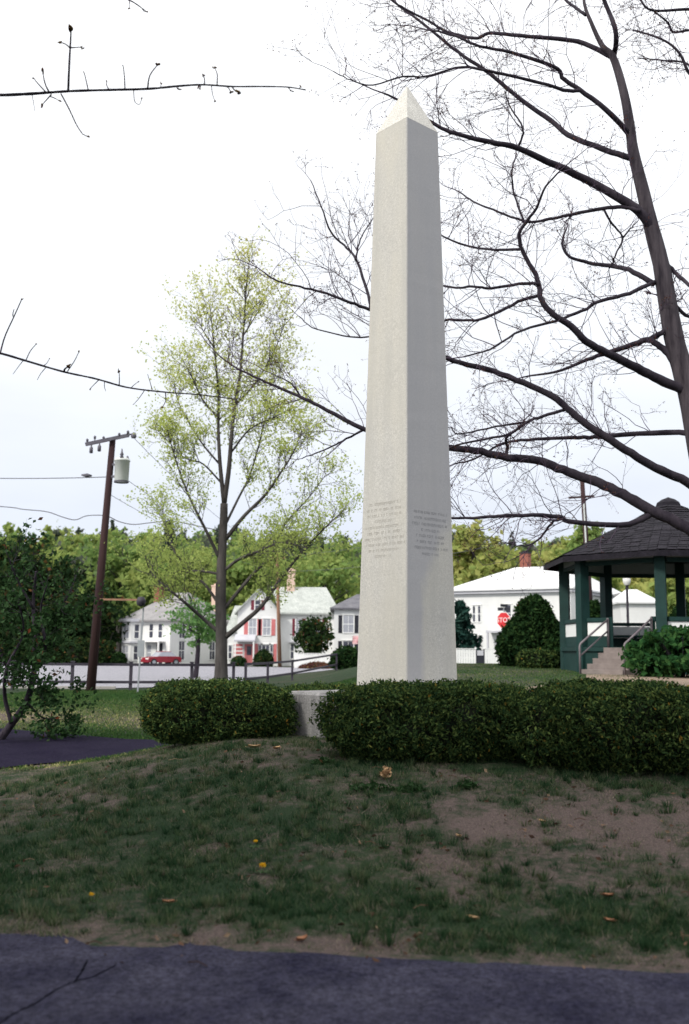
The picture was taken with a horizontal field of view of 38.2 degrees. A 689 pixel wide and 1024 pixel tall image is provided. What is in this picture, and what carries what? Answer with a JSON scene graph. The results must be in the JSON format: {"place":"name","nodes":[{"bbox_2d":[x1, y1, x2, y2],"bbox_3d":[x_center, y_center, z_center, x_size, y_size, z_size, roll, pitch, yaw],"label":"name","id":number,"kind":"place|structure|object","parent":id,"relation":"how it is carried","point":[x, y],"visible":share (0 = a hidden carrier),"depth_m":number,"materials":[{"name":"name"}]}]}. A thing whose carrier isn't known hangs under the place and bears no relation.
{"place":"outdoors","nodes":[
{"label":"outdoors","id":0,"kind":"place"},
{"bbox_2d":[0,728,167,767],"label":"side path","id":1,"kind":"structure","parent":0,"point":[21,747],"depth_m":15.90,"materials":[{"name":"asphalt"}]},
{"bbox_2d":[0,665,332,687],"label":"road","id":2,"kind":"structure","parent":0,"point":[121,673],"depth_m":64.79,"materials":[{"name":"asphalt"}]},
{"bbox_2d":[141,651,181,663],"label":"parked car","id":3,"kind":"object","parent":2,"relation":"on","point":[169,657],"visible":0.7,"depth_m":92.74,"materials":[{"name":"red metal"}]},
{"bbox_2d":[119,584,228,663],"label":"white house","id":4,"kind":"structure","parent":0,"point":[155,630],"depth_m":98.06,"materials":[{"name":"wood"}]},
{"bbox_2d":[122,644,129,660],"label":"window","id":5,"kind":"structure","parent":4,"relation":"in","point":[125,649],"depth_m":98.04,"materials":[{"name":"white glass"}]},
{"bbox_2d":[123,623,129,638],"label":"window","id":6,"kind":"structure","parent":4,"relation":"in","point":[127,627],"depth_m":98.32,"materials":[{"name":"white glass"}]},
{"bbox_2d":[133,645,137,660],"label":"window","id":7,"kind":"structure","parent":4,"relation":"in","point":[135,658],"depth_m":97.90,"materials":[{"name":"white glass"}]},
{"bbox_2d":[133,623,139,638],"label":"window","id":8,"kind":"structure","parent":4,"relation":"in","point":[136,635],"depth_m":98.26,"materials":[{"name":"white glass"}]},
{"bbox_2d":[146,644,151,656],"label":"window","id":9,"kind":"structure","parent":4,"relation":"in","point":[149,647],"depth_m":97.61,"materials":[{"name":"white glass"}]},
{"bbox_2d":[148,623,153,638],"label":"window","id":10,"kind":"structure","parent":4,"relation":"in","point":[151,626],"depth_m":97.73,"materials":[{"name":"white glass"}]},
{"bbox_2d":[157,623,162,638],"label":"window","id":11,"kind":"structure","parent":4,"relation":"in","point":[160,627],"depth_m":97.02,"materials":[{"name":"white glass"}]},
{"bbox_2d":[178,640,185,660],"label":"window","id":12,"kind":"structure","parent":4,"relation":"in","point":[181,645],"depth_m":97.38,"materials":[{"name":"white glass"}]},
{"bbox_2d":[178,623,185,638],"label":"window","id":13,"kind":"structure","parent":4,"relation":"in","point":[180,636],"depth_m":97.59,"materials":[{"name":"white glass"}]},
{"bbox_2d":[209,640,215,659],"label":"window","id":14,"kind":"structure","parent":4,"relation":"in","point":[212,647],"depth_m":100.92,"materials":[{"name":"white glass"}]},
{"bbox_2d":[227,568,335,665],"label":"white house","id":15,"kind":"structure","parent":0,"point":[251,637],"depth_m":98.19,"materials":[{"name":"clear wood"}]},
{"bbox_2d":[227,644,232,658],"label":"window","id":16,"kind":"structure","parent":15,"relation":"in","point":[230,648],"depth_m":97.59,"materials":[{"name":"white glass"}]},
{"bbox_2d":[233,643,242,656],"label":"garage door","id":17,"kind":"structure","parent":15,"relation":"in","point":[239,646],"depth_m":97.00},
{"bbox_2d":[244,644,252,662],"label":"door","id":18,"kind":"structure","parent":15,"relation":"in","point":[248,654],"depth_m":96.95,"materials":[{"name":"red wood"}]},
{"bbox_2d":[248,618,257,635],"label":"window","id":19,"kind":"structure","parent":15,"relation":"in","point":[252,623],"depth_m":97.35,"materials":[{"name":"white glass"}]},
{"bbox_2d":[254,599,261,609],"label":"window","id":20,"kind":"structure","parent":15,"relation":"in","point":[256,603],"depth_m":97.64,"materials":[{"name":"clear glass"}]},
{"bbox_2d":[262,618,271,635],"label":"window","id":21,"kind":"structure","parent":15,"relation":"in","point":[266,624],"depth_m":97.33,"materials":[{"name":"white glass"}]},
{"bbox_2d":[290,643,294,658],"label":"window","id":22,"kind":"structure","parent":15,"relation":"in","point":[292,649],"depth_m":98.21,"materials":[{"name":"clear glass"}]},
{"bbox_2d":[295,617,302,635],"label":"window","id":23,"kind":"structure","parent":15,"relation":"in","point":[296,620],"depth_m":98.57,"materials":[{"name":"clear glass"}]},
{"bbox_2d":[0,630,688,972],"bbox_3d":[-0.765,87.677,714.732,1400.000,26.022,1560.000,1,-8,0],"label":"ground","id":24,"kind":"structure","parent":0,"point":[475,824],"depth_m":7.16,"materials":[{"name":"plant"}]},
{"bbox_2d":[0,636,24,661],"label":"street shrub","id":25,"kind":"object","parent":24,"relation":"on","point":[2,649],"visible":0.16,"depth_m":94.93,"materials":[{"name":"green plant"}]},
{"bbox_2d":[0,533,56,638],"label":"dark tree","id":26,"kind":"object","parent":24,"relation":"on","point":[3,554],"visible":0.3,"depth_m":98.56,"materials":[{"name":"green plant"}]},
{"bbox_2d":[20,637,58,662],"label":"street shrub","id":27,"kind":"object","parent":24,"relation":"on","point":[50,657],"visible":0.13,"depth_m":94.91,"materials":[{"name":"green plant"}]},
{"bbox_2d":[3,555,101,639],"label":"dark tree","id":28,"kind":"object","parent":24,"relation":"on","point":[62,567],"visible":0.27,"depth_m":98.59,"materials":[{"name":"green plant"}]},
{"bbox_2d":[0,517,110,741],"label":"crabapple tree","id":29,"kind":"object","parent":24,"relation":"on","point":[35,631],"visible":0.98,"depth_m":17.23,"materials":[{"name":"green plant"}]},
{"bbox_2d":[0,686,115,688],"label":"kerb","id":30,"kind":"structure","parent":24,"relation":"on","point":[97,687],"depth_m":39.25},
{"bbox_2d":[37,545,85,609],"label":"broadleaf tree","id":31,"kind":"object","parent":24,"relation":"on","point":[59,555],"visible":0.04,"depth_m":139.86,"materials":[{"name":"green plant"}]},
{"bbox_2d":[54,636,90,662],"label":"street shrub","id":32,"kind":"object","parent":24,"relation":"on","point":[77,653],"visible":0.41,"depth_m":94.89,"materials":[{"name":"green plant"}]},
{"bbox_2d":[59,546,109,605],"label":"broadleaf tree","id":33,"kind":"object","parent":24,"relation":"on","point":[82,561],"visible":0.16,"depth_m":132.05,"materials":[{"name":"green plant"}]},
{"bbox_2d":[85,639,117,662],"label":"street shrub","id":34,"kind":"object","parent":24,"relation":"on","point":[107,649],"visible":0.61,"depth_m":95.06,"materials":[{"name":"green plant"}]},
{"bbox_2d":[71,579,135,646],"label":"dark tree","id":35,"kind":"object","parent":24,"relation":"on","point":[107,618],"visible":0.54,"depth_m":98.19,"materials":[{"name":"green plant"}]},
{"bbox_2d":[85,430,145,690],"bbox_3d":[-8.601,2.043,37.766,2.837,10.550,0.970,-2,-8,19],"label":"utility pole","id":36,"kind":"object","parent":24,"relation":"on","point":[121,470],"visible":0.98,"depth_m":38.12,"materials":[{"name":"wood"}]},
{"bbox_2d":[0,477,102,478],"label":"overhead wire","id":37,"kind":"object","parent":36,"relation":"attached to","point":[50,478],"visible":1,"depth_m":38.30,"materials":[{"name":"grey"}]},
{"bbox_2d":[0,506,218,530],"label":"telephone cable","id":38,"kind":"object","parent":36,"relation":"attached to","point":[99,515],"visible":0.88,"depth_m":38.41,"materials":[{"name":"grey metal"}]},
{"bbox_2d":[129,433,255,543],"bbox_3d":[-6.986,0.808,65.401,0.022,1.107,54.278,0,-8,3],"label":"overhead wire","id":39,"kind":"object","parent":36,"relation":"attached to","point":[174,478],"visible":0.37,"depth_m":45.02,"materials":[{"name":"grey"}]},
{"bbox_2d":[0,661,235,689],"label":"rail fence","id":40,"kind":"object","parent":24,"relation":"on","point":[73,664],"visible":0.66,"depth_m":38.01,"materials":[{"name":"metal"}]},
{"bbox_2d":[110,651,127,662],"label":"round shrub","id":41,"kind":"object","parent":24,"relation":"on","point":[118,657],"visible":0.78,"depth_m":94.75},
{"bbox_2d":[76,526,162,651],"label":"broadleaf tree","id":42,"kind":"object","parent":24,"relation":"on","point":[115,567],"visible":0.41,"depth_m":126.40,"materials":[{"name":"green plant"}]},
{"bbox_2d":[137,608,144,691],"bbox_3d":[-7.518,5.317,36.773,0.260,3.533,0.148,1,-8,0],"label":"sign post","id":43,"kind":"object","parent":24,"relation":"on","point":[140,647],"visible":0.82,"depth_m":36.74,"materials":[{"name":"grey metal"}]},
{"bbox_2d":[115,554,189,616],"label":"broadleaf tree","id":44,"kind":"object","parent":24,"relation":"on","point":[132,593],"visible":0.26,"depth_m":119.31,"materials":[{"name":"green plant"}]},
{"bbox_2d":[0,0,305,408],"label":"bare tree","id":45,"kind":"object","parent":24,"relation":"on","point":[70,29],"visible":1,"depth_m":7.72,"materials":[{"name":"brown plant"}]},
{"bbox_2d":[160,519,177,558],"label":"spruce tree","id":46,"kind":"object","parent":24,"relation":"on","point":[165,542],"visible":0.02,"depth_m":150.51,"materials":[{"name":"green plant"}]},
{"bbox_2d":[157,539,227,601],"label":"broadleaf tree","id":47,"kind":"object","parent":24,"relation":"on","point":[206,596],"visible":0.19,"depth_m":129.45,"materials":[{"name":"green plant"}]},
{"bbox_2d":[159,593,229,677],"bbox_3d":[-8.211,6.862,54.454,3.592,4.857,3.322,6,-10,-34],"label":"young tree","id":48,"kind":"object","parent":24,"relation":"on","point":[208,634],"visible":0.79,"depth_m":54.23,"materials":[{"name":"green plant"}]},
{"bbox_2d":[134,676,301,744],"bbox_3d":[-1.599,2.508,12.665,2.113,0.852,1.373,1,-8,-4],"label":"yew hedge","id":49,"kind":"object","parent":24,"relation":"on","point":[189,712],"visible":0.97,"depth_m":12.16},
{"bbox_2d":[104,225,363,679],"bbox_3d":[-3.578,-1.799,35.133,9.302,16.762,5.439,1,-8,0],"label":"leafing tree","id":50,"kind":"object","parent":24,"relation":"on","point":[223,635],"visible":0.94,"depth_m":34.90,"materials":[{"name":"green plant"}]},
{"bbox_2d":[229,655,246,665],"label":"round shrub","id":51,"kind":"object","parent":24,"relation":"on","point":[240,660],"visible":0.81,"depth_m":94.22,"materials":[{"name":"green plant"}]},
{"bbox_2d":[199,547,285,616],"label":"broadleaf tree","id":52,"kind":"object","parent":24,"relation":"on","point":[236,575],"visible":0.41,"depth_m":123.57,"materials":[{"name":"green plant"}]},
{"bbox_2d":[252,649,274,666],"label":"round shrub","id":53,"kind":"object","parent":24,"relation":"on","point":[263,655],"visible":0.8,"depth_m":93.89,"materials":[{"name":"green plant"}]},
{"bbox_2d":[272,557,284,666],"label":"utility pole","id":54,"kind":"object","parent":24,"relation":"on","point":[278,634],"visible":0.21,"depth_m":91.25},
{"bbox_2d":[294,934,306,940],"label":"fallen leaf","id":55,"kind":"object","parent":24,"relation":"on","point":[300,938],"visible":1,"depth_m":5.49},
{"bbox_2d":[244,650,357,683],"bbox_3d":[-1.532,8.365,54.702,0.870,1.841,26.332,-1,-8,13],"label":"rail fence","id":56,"kind":"object","parent":24,"relation":"on","point":[267,676],"visible":0.69,"depth_m":49.15,"materials":[{"name":"metal"}]},
{"bbox_2d":[290,612,334,652],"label":"garden tree","id":57,"kind":"object","parent":24,"relation":"on","point":[314,636],"visible":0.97,"depth_m":88.58,"materials":[{"name":"green plant"}]},
{"bbox_2d":[294,652,330,667],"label":"board fence","id":58,"kind":"object","parent":24,"relation":"on","point":[305,655],"visible":0.37,"depth_m":87.07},
{"bbox_2d":[288,690,337,737],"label":"plinth","id":59,"kind":"structure","parent":24,"relation":"on","point":[304,700],"depth_m":12.56,"materials":[{"name":"stone"}]},
{"bbox_2d":[357,87,456,684],"bbox_3d":[0.838,-1.816,13.377,0.927,8.350,0.926,7,-10,-41],"label":"obelisk","id":60,"kind":"object","parent":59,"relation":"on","point":[406,620],"visible":1,"depth_m":13.00,"materials":[{"name":"stone"}]},
{"bbox_2d":[298,661,331,668],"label":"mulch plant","id":61,"kind":"object","parent":24,"relation":"on","point":[309,665],"visible":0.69,"depth_m":84.20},
{"bbox_2d":[283,679,354,692],"bbox_3d":[-0.313,2.952,15.039,1.722,0.839,1.233,2,-8,-10],"label":"yew hedge","id":62,"kind":"object","parent":24,"relation":"on","point":[315,685],"visible":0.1,"depth_m":14.88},
{"bbox_2d":[282,544,360,603],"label":"broadleaf tree","id":63,"kind":"object","parent":24,"relation":"on","point":[327,579],"visible":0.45,"depth_m":128.46,"materials":[{"name":"green plant"}]},
{"bbox_2d":[311,756,340,764],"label":"weed tuft","id":64,"kind":"object","parent":24,"relation":"on","point":[322,760],"visible":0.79,"depth_m":9.65,"materials":[{"name":"green plant"}]},
{"bbox_2d":[0,519,653,637],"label":"woodland","id":65,"kind":"object","parent":24,"relation":"on","point":[70,542],"visible":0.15,"depth_m":239.29,"materials":[{"name":"green plant"}]},
{"bbox_2d":[327,644,357,669],"bbox_3d":[0.141,8.963,61.366,2.489,1.625,2.386,1,-8,0],"label":"round shrub","id":66,"kind":"object","parent":24,"relation":"on","point":[347,657],"visible":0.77,"depth_m":60.58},
{"bbox_2d":[0,663,688,769],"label":"lawn grass","id":67,"kind":"structure","parent":24,"relation":"on","point":[124,694],"depth_m":26.52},
{"bbox_2d":[330,594,359,649],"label":"white house","id":68,"kind":"structure","parent":24,"relation":"on","point":[346,621],"depth_m":93.40,"materials":[{"name":"grey"}]},
{"bbox_2d":[342,640,353,646],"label":"window","id":69,"kind":"structure","parent":68,"relation":"in","point":[343,643],"depth_m":93.17,"materials":[{"name":"clear glass"}]},
{"bbox_2d":[342,614,354,632],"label":"window","id":70,"kind":"structure","parent":68,"relation":"in","point":[347,621],"depth_m":93.42,"materials":[{"name":"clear glass"}]},
{"bbox_2d":[2,742,688,968],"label":"leaf litter","id":71,"kind":"object","parent":24,"relation":"on","point":[408,939],"visible":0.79,"depth_m":7.26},
{"bbox_2d":[348,780,397,792],"bbox_3d":[0.251,2.366,8.577,0.439,0.117,0.279,1,-8,0],"label":"weed tuft","id":72,"kind":"object","parent":24,"relation":"on","point":[372,786],"visible":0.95,"depth_m":8.56,"materials":[{"name":"green plant"}]},
{"bbox_2d":[398,780,425,792],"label":"weed tuft","id":73,"kind":"object","parent":24,"relation":"on","point":[409,786],"visible":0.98,"depth_m":8.48,"materials":[{"name":"green plant"}]},
{"bbox_2d":[307,677,534,763],"bbox_3d":[0.925,2.129,10.206,2.647,0.879,1.508,0,-8,6],"label":"yew hedge","id":74,"kind":"object","parent":24,"relation":"on","point":[450,721],"visible":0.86,"depth_m":9.69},
{"bbox_2d":[173,0,688,605],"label":"bare tree","id":75,"kind":"object","parent":24,"relation":"on","point":[673,350],"visible":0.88,"depth_m":19.09,"materials":[{"name":"brown plant"}]},
{"bbox_2d":[456,648,476,663],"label":"board fence","id":76,"kind":"object","parent":24,"relation":"on","point":[466,655],"visible":0.49,"depth_m":69.30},
{"bbox_2d":[476,649,483,663],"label":"garden gate","id":77,"kind":"structure","parent":76,"relation":"attached to","point":[479,656],"depth_m":69.30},
{"bbox_2d":[453,779,480,788],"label":"weed tuft","id":78,"kind":"object","parent":24,"relation":"on","point":[467,784],"visible":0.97,"depth_m":8.57,"materials":[{"name":"green plant"}]},
{"bbox_2d":[454,598,482,662],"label":"spruce tree","id":79,"kind":"object","parent":24,"relation":"on","point":[464,628],"visible":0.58,"depth_m":76.01,"materials":[{"name":"green plant"}]},
{"bbox_2d":[452,519,504,585],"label":"broadleaf tree","id":80,"kind":"object","parent":24,"relation":"on","point":[464,561],"visible":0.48,"depth_m":127.71,"materials":[{"name":"green plant"}]},
{"bbox_2d":[456,543,514,584],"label":"broadleaf tree","id":81,"kind":"object","parent":24,"relation":"on","point":[478,570],"visible":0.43,"depth_m":118.65,"materials":[{"name":"green plant"}]},
{"bbox_2d":[483,647,499,663],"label":"board fence","id":82,"kind":"object","parent":24,"relation":"on","point":[488,657],"visible":0.3,"depth_m":69.30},
{"bbox_2d":[497,604,510,627],"bbox_3d":[7.948,6.233,49.625,0.641,3.271,0.539,0,-8,4],"label":"stop sign","id":83,"kind":"object","parent":24,"relation":"on","point":[503,616],"visible":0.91,"depth_m":49.79,"materials":[{"name":"red metal"}]},
{"bbox_2d":[493,593,559,665],"bbox_3d":[8.044,4.963,41.756,3.552,3.177,3.535,1,-8,0],"label":"bell shrub","id":84,"kind":"object","parent":24,"relation":"on","point":[533,622],"visible":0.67,"depth_m":40.99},
{"bbox_2d":[504,545,558,566],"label":"broadleaf tree","id":85,"kind":"object","parent":24,"relation":"on","point":[544,557],"visible":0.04,"depth_m":122.79,"materials":[{"name":"green plant"}]},
{"bbox_2d":[514,648,559,668],"bbox_3d":[7.521,5.689,38.787,1.926,0.899,1.140,1,-8,0],"label":"box hedge","id":86,"kind":"object","parent":24,"relation":"on","point":[536,658],"visible":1,"depth_m":38.42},
{"bbox_2d":[454,550,621,656],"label":"white house","id":87,"kind":"structure","parent":24,"relation":"on","point":[485,597],"depth_m":87.45,"materials":[{"name":"wood"}]},
{"bbox_2d":[471,604,475,622],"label":"window","id":88,"kind":"structure","parent":87,"relation":"in","point":[473,607],"depth_m":88.08,"materials":[{"name":"clear glass"}]},
{"bbox_2d":[476,604,481,622],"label":"window","id":89,"kind":"structure","parent":87,"relation":"in","point":[479,617],"depth_m":87.82,"materials":[{"name":"clear glass"}]},
{"bbox_2d":[504,603,511,616],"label":"window","id":90,"kind":"structure","parent":87,"relation":"in","point":[509,612],"depth_m":86.40,"materials":[{"name":"clear glass"}]},
{"bbox_2d":[543,631,560,667],"bbox_3d":[8.590,5.482,39.477,1.883,1.599,1.934,4,-9,-26],"label":"dark shrub","id":91,"kind":"object","parent":24,"relation":"on","point":[552,642],"visible":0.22,"depth_m":39.16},
{"bbox_2d":[568,481,594,601],"bbox_3d":[14.906,3.797,61.973,1.625,11.892,0.504,1,-8,-6],"label":"utility pole","id":92,"kind":"object","parent":24,"relation":"on","point":[584,518],"visible":0.32,"depth_m":62.40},
{"bbox_2d":[282,525,581,571],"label":"overhead wire","id":93,"kind":"object","parent":92,"relation":"attached to","point":[453,553],"visible":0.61,"depth_m":69.69,"materials":[{"name":"grey"}]},
{"bbox_2d":[288,493,580,555],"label":"overhead wire","id":94,"kind":"object","parent":92,"relation":"attached to","point":[459,527],"visible":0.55,"depth_m":70.17,"materials":[{"name":"grey"}]},
{"bbox_2d":[564,521,604,581],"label":"broadleaf tree","id":95,"kind":"object","parent":24,"relation":"on","point":[573,543],"visible":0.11,"depth_m":104.98,"materials":[{"name":"green plant"}]},
{"bbox_2d":[500,675,688,775],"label":"yew hedge","id":96,"kind":"object","parent":24,"relation":"on","point":[587,724],"visible":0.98,"depth_m":9.18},
{"bbox_2d":[589,599,600,617],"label":"dark shrub","id":97,"kind":"object","parent":24,"relation":"on","point":[594,608],"visible":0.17,"depth_m":45.44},
{"bbox_2d":[531,674,688,687],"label":"dirt walk","id":98,"kind":"structure","parent":24,"relation":"on","point":[685,679],"depth_m":27.95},
{"bbox_2d":[543,497,688,674],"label":"bandstand","id":99,"kind":"structure","parent":24,"relation":"on","point":[656,549],"depth_m":34.23,"materials":[{"name":"wood"}]},
{"bbox_2d":[612,578,632,591],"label":"broadleaf tree","id":100,"kind":"object","parent":24,"relation":"on","point":[615,584],"visible":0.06,"depth_m":119.72,"materials":[{"name":"green plant"}]},
{"bbox_2d":[623,578,630,626],"bbox_3d":[12.746,4.859,44.772,0.400,4.222,0.400,1,-8,0],"label":"lamp post","id":101,"kind":"object","parent":24,"relation":"on","point":[626,581],"visible":0.42,"depth_m":44.86,"materials":[{"name":"metal"}]},
{"bbox_2d":[612,590,655,626],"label":"white cottage","id":102,"kind":"structure","parent":24,"relation":"on","point":[641,607],"depth_m":79.65,"materials":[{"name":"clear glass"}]},
{"bbox_2d":[609,0,688,101],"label":"bare tree","id":103,"kind":"object","parent":24,"relation":"on","point":[680,55],"visible":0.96,"depth_m":22.75,"materials":[{"name":"brown plant"}]},
{"bbox_2d":[618,634,688,676],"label":"leafy bush","id":104,"kind":"object","parent":24,"relation":"on","point":[634,651],"visible":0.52,"depth_m":29.50,"materials":[{"name":"green plant"}]},
{"bbox_2d":[639,624,688,677],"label":"leafy bush","id":105,"kind":"object","parent":24,"relation":"on","point":[677,666],"visible":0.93,"depth_m":28.97,"materials":[{"name":"green plant"}]},
{"bbox_2d":[645,578,688,616],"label":"broadleaf tree","id":106,"kind":"object","parent":24,"relation":"on","point":[671,593],"visible":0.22,"depth_m":109.85,"materials":[{"name":"green plant"}]},
{"bbox_2d":[668,599,688,621],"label":"dark shrub","id":107,"kind":"object","parent":24,"relation":"on","point":[673,613],"visible":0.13,"depth_m":45.65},
{"bbox_2d":[0,732,688,967],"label":"lawn grass","id":108,"kind":"structure","parent":0,"point":[274,901],"depth_m":7.11,"materials":[{"name":"plant"}]},
{"bbox_2d":[380,766,391,778],"bbox_3d":[0.366,2.337,8.923,0.108,0.137,0.108,-6,-10,40],"label":"dried spray","id":109,"kind":"object","parent":108,"relation":"on","point":[384,771],"visible":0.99,"depth_m":8.90,"materials":[{"name":"brown plant"}]},
{"bbox_2d":[0,933,688,1023],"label":"path","id":110,"kind":"structure","parent":0,"point":[48,979],"depth_m":4.70,"materials":[{"name":"asphalt"}]},
{"bbox_2d":[0,0,688,549],"label":"sky","id":111,"kind":"structure","parent":0,"point":[91,228],"materials":[{"name":"white"}]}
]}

